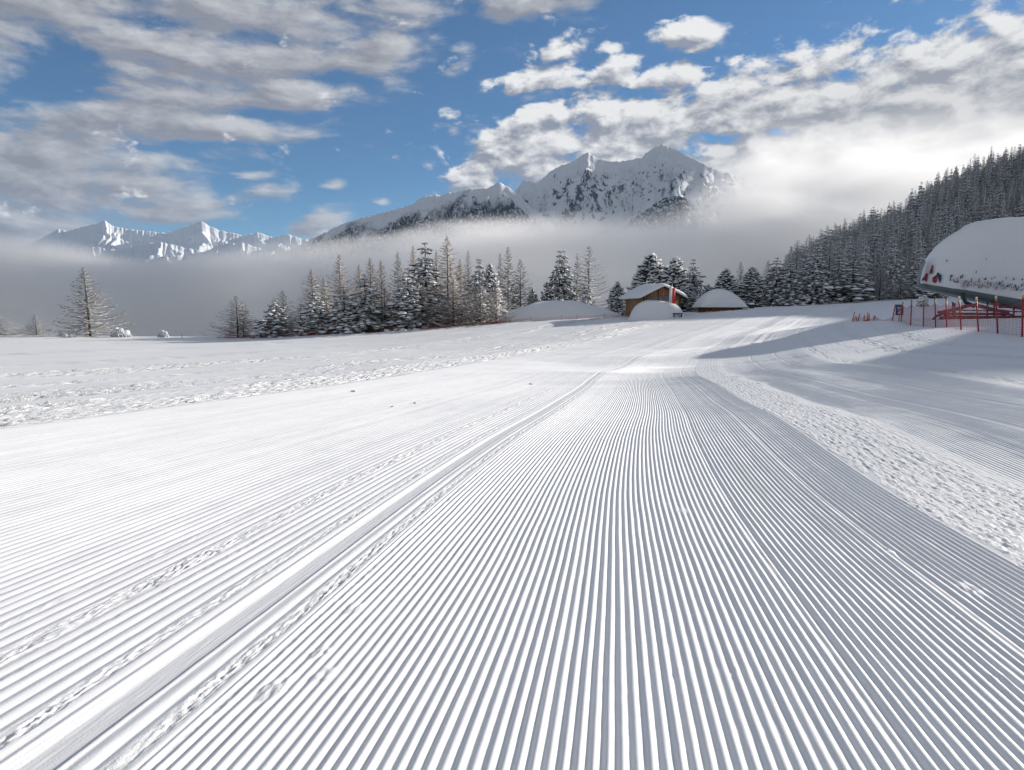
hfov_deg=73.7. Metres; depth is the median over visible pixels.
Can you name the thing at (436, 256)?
larch tree
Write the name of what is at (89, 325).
larch tree
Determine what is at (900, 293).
larch tree
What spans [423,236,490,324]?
larch tree
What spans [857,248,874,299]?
spruce tree
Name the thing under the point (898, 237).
larch tree
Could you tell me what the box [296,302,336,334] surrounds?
larch tree
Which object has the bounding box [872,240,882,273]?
spruce tree
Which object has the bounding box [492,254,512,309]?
larch tree
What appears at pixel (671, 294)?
banner
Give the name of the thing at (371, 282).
larch tree
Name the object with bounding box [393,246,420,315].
larch tree
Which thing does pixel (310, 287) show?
larch tree
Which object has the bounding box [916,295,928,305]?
snowy bush
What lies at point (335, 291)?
larch tree
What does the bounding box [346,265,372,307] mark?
larch tree
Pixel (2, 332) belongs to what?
larch tree
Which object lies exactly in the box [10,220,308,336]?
mountain range
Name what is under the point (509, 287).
larch tree
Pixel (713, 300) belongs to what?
wooden shelter
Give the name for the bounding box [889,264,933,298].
spruce tree
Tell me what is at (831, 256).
larch tree
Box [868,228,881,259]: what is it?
spruce tree
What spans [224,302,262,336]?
larch tree
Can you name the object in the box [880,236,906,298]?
spruce tree
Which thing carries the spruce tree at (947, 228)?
on the hill
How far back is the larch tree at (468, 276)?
104.55 m
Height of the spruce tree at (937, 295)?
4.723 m
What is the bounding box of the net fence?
[892,293,1023,336]
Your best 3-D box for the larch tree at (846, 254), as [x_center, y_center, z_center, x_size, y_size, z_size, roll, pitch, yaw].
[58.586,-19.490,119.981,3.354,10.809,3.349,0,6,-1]
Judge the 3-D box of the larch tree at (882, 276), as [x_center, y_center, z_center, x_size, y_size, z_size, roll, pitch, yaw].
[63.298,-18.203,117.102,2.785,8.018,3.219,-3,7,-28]
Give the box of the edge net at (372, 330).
[225,313,626,337]
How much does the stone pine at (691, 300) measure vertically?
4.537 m
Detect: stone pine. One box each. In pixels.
[476,263,502,322]
[527,287,539,303]
[539,282,556,301]
[606,281,625,315]
[625,253,667,308]
[658,256,696,310]
[679,287,698,311]
[701,283,712,294]
[713,268,739,294]
[736,267,769,306]
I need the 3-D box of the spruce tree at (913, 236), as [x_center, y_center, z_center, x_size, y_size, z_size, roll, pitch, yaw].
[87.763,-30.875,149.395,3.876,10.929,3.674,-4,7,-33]
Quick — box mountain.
[272,144,841,328]
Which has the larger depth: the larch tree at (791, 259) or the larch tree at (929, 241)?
the larch tree at (929, 241)
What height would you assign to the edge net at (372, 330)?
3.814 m
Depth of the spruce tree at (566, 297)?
111.33 m
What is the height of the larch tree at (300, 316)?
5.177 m
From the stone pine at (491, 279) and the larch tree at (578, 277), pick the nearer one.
the stone pine at (491, 279)
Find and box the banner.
[669,284,674,303]
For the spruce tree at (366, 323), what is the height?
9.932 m
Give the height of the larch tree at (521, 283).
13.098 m
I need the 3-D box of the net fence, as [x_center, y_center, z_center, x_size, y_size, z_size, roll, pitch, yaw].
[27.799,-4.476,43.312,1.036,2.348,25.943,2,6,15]
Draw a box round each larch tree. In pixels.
[0,315,31,334]
[20,314,54,334]
[37,267,134,335]
[201,296,256,336]
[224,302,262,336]
[252,290,303,334]
[279,304,310,335]
[287,269,331,332]
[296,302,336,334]
[307,278,333,323]
[320,255,360,331]
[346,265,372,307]
[354,287,418,331]
[355,258,388,323]
[367,261,395,330]
[380,252,406,318]
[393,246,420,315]
[410,286,451,327]
[412,276,486,326]
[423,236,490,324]
[428,250,446,318]
[442,259,473,323]
[442,281,515,323]
[463,250,473,313]
[473,283,517,323]
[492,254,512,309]
[496,248,528,316]
[503,259,535,308]
[566,246,616,309]
[571,254,585,300]
[734,262,754,300]
[761,260,774,284]
[775,240,807,291]
[787,247,797,283]
[802,244,849,302]
[827,239,835,273]
[841,243,851,266]
[861,267,906,300]
[868,248,882,295]
[871,255,887,294]
[874,238,885,271]
[882,251,891,293]
[882,274,929,299]
[890,221,900,256]
[895,225,905,249]
[899,226,912,267]
[899,251,912,287]
[906,237,915,268]
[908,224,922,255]
[908,238,919,272]
[908,241,918,282]
[925,212,938,251]
[926,227,935,255]
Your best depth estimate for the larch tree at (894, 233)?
151.79 m
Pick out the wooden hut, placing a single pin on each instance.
(634, 297)
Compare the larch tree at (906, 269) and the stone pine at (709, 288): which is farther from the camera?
the larch tree at (906, 269)
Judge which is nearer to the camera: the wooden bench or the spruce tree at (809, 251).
the wooden bench
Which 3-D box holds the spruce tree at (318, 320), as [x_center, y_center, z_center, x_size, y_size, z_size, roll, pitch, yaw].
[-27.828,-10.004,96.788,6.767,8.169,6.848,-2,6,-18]
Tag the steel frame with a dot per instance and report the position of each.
(954, 304)
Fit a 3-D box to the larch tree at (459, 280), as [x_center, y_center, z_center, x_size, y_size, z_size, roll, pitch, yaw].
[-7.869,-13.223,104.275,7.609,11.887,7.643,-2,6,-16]
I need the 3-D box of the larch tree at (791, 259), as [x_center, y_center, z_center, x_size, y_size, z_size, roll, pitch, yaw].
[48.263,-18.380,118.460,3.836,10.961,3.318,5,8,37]
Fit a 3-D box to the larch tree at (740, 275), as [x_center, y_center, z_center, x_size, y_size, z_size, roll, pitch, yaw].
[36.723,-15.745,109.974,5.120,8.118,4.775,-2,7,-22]
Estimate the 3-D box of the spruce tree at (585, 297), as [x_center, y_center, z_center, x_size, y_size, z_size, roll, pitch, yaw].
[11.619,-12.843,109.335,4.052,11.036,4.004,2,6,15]
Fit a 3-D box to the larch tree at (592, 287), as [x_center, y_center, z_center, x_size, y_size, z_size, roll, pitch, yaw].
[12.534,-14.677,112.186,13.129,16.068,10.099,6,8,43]
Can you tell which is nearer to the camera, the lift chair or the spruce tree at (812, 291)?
the lift chair
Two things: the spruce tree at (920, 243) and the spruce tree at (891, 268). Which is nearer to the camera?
the spruce tree at (891, 268)
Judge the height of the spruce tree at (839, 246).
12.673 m
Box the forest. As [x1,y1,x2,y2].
[781,143,1023,267]
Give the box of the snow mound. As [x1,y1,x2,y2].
[495,300,621,321]
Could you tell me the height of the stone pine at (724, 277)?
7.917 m
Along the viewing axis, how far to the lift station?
57.93 m
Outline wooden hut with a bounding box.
[619,283,687,315]
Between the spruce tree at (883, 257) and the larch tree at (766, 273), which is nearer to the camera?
the larch tree at (766, 273)
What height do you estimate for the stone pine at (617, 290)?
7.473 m
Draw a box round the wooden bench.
[673,311,682,317]
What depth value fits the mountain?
5642.74 m
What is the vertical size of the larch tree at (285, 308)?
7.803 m
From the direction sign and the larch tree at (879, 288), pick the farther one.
the larch tree at (879, 288)
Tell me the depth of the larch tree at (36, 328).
100.54 m
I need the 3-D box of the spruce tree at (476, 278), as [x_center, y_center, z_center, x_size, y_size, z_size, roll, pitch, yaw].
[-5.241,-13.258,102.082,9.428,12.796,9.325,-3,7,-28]
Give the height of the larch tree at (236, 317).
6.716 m
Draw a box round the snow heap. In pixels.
[629,300,684,319]
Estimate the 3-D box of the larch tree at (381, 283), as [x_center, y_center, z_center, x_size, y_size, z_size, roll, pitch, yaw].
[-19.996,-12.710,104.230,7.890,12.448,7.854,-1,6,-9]
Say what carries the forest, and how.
on the hill
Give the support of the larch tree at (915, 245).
on the hill
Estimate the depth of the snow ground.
5.11 m
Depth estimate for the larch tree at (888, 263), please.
122.14 m
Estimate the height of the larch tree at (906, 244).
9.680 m
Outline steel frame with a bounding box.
[952,300,1021,315]
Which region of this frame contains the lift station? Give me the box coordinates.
[917,217,1023,316]
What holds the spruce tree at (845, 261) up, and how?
on the hill
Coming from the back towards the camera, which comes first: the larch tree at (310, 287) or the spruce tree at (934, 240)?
the spruce tree at (934, 240)
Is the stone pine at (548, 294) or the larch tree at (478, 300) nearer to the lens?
the larch tree at (478, 300)
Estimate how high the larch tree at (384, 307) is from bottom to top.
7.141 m
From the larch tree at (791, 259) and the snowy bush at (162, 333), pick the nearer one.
the snowy bush at (162, 333)
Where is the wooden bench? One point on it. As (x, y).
(677, 312)
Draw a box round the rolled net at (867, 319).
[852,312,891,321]
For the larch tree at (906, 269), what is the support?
on the hill
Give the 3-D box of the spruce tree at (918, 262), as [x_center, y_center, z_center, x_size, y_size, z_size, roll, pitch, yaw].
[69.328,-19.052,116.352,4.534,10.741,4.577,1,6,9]
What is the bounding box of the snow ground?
[0,298,1023,769]
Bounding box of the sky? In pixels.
[0,0,1023,333]
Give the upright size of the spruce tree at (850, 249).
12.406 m
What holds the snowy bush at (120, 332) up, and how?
on the snow ground
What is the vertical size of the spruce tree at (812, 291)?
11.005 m
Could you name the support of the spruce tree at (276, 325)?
on the snow ground
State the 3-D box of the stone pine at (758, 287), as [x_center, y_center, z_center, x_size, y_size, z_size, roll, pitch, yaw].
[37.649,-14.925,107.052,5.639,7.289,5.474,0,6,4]
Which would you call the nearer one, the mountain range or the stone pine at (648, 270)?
the stone pine at (648, 270)
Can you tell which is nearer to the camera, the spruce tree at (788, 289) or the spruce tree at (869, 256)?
the spruce tree at (788, 289)
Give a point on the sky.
(303, 119)
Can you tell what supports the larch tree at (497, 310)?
on the snow ground
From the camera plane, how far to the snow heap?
89.10 m
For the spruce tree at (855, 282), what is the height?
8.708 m
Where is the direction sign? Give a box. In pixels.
[895,304,903,319]
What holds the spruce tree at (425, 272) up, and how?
on the snow ground
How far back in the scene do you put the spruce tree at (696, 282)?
106.31 m
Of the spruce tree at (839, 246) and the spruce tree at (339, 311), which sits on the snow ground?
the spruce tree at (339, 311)
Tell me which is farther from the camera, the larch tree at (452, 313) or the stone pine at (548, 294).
the stone pine at (548, 294)
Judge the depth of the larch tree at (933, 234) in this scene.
146.16 m
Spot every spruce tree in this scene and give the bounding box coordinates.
[248,298,293,337]
[292,288,332,336]
[318,283,359,334]
[331,274,391,333]
[377,268,426,330]
[387,242,458,327]
[455,259,506,324]
[546,251,574,299]
[554,250,576,300]
[579,274,592,305]
[685,259,707,310]
[748,258,804,307]
[765,260,811,305]
[795,244,842,304]
[798,243,805,277]
[804,242,812,264]
[822,250,846,297]
[824,241,833,263]
[828,256,876,302]
[833,238,851,271]
[837,250,849,279]
[844,236,856,266]
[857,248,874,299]
[864,245,873,280]
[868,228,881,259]
[871,251,888,291]
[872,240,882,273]
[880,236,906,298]
[883,236,896,275]
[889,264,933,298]
[907,220,922,261]
[907,232,927,282]
[910,244,925,293]
[921,289,949,297]
[929,232,939,253]
[940,217,950,241]
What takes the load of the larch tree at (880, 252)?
on the hill
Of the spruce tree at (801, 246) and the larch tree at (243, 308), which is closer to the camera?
the larch tree at (243, 308)
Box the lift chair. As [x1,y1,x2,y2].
[932,292,1017,319]
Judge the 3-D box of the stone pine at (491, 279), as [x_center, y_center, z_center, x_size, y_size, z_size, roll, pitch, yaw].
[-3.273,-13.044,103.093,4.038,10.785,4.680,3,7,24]
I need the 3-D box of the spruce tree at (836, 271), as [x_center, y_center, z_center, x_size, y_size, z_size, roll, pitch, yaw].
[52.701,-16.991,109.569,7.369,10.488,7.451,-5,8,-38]
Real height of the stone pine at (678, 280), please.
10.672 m
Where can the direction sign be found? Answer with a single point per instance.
(898, 307)
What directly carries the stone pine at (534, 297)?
on the snow ground
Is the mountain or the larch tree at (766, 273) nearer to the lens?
the larch tree at (766, 273)
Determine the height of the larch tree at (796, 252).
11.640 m
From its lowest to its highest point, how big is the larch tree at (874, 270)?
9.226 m
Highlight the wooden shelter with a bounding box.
[691,289,747,311]
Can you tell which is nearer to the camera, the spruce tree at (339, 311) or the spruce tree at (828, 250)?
the spruce tree at (339, 311)
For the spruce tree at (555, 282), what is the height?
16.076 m
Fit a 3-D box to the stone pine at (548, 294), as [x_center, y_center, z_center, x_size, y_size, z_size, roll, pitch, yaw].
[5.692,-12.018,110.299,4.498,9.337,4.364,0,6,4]
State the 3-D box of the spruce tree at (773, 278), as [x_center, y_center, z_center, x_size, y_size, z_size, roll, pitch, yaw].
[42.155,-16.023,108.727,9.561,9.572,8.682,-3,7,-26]
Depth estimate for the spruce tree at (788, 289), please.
105.27 m
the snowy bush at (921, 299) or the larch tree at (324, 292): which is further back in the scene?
the larch tree at (324, 292)
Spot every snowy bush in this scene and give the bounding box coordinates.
[110,327,131,336]
[157,330,168,337]
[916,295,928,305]
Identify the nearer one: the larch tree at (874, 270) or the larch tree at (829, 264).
the larch tree at (829, 264)
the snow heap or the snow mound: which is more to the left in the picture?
the snow mound
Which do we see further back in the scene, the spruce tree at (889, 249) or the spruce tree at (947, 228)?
the spruce tree at (947, 228)
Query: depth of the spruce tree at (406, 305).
95.41 m
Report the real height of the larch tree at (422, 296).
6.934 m
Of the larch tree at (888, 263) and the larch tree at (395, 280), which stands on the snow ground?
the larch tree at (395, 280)
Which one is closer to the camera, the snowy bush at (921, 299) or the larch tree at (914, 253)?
the snowy bush at (921, 299)
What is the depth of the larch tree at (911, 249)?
133.49 m

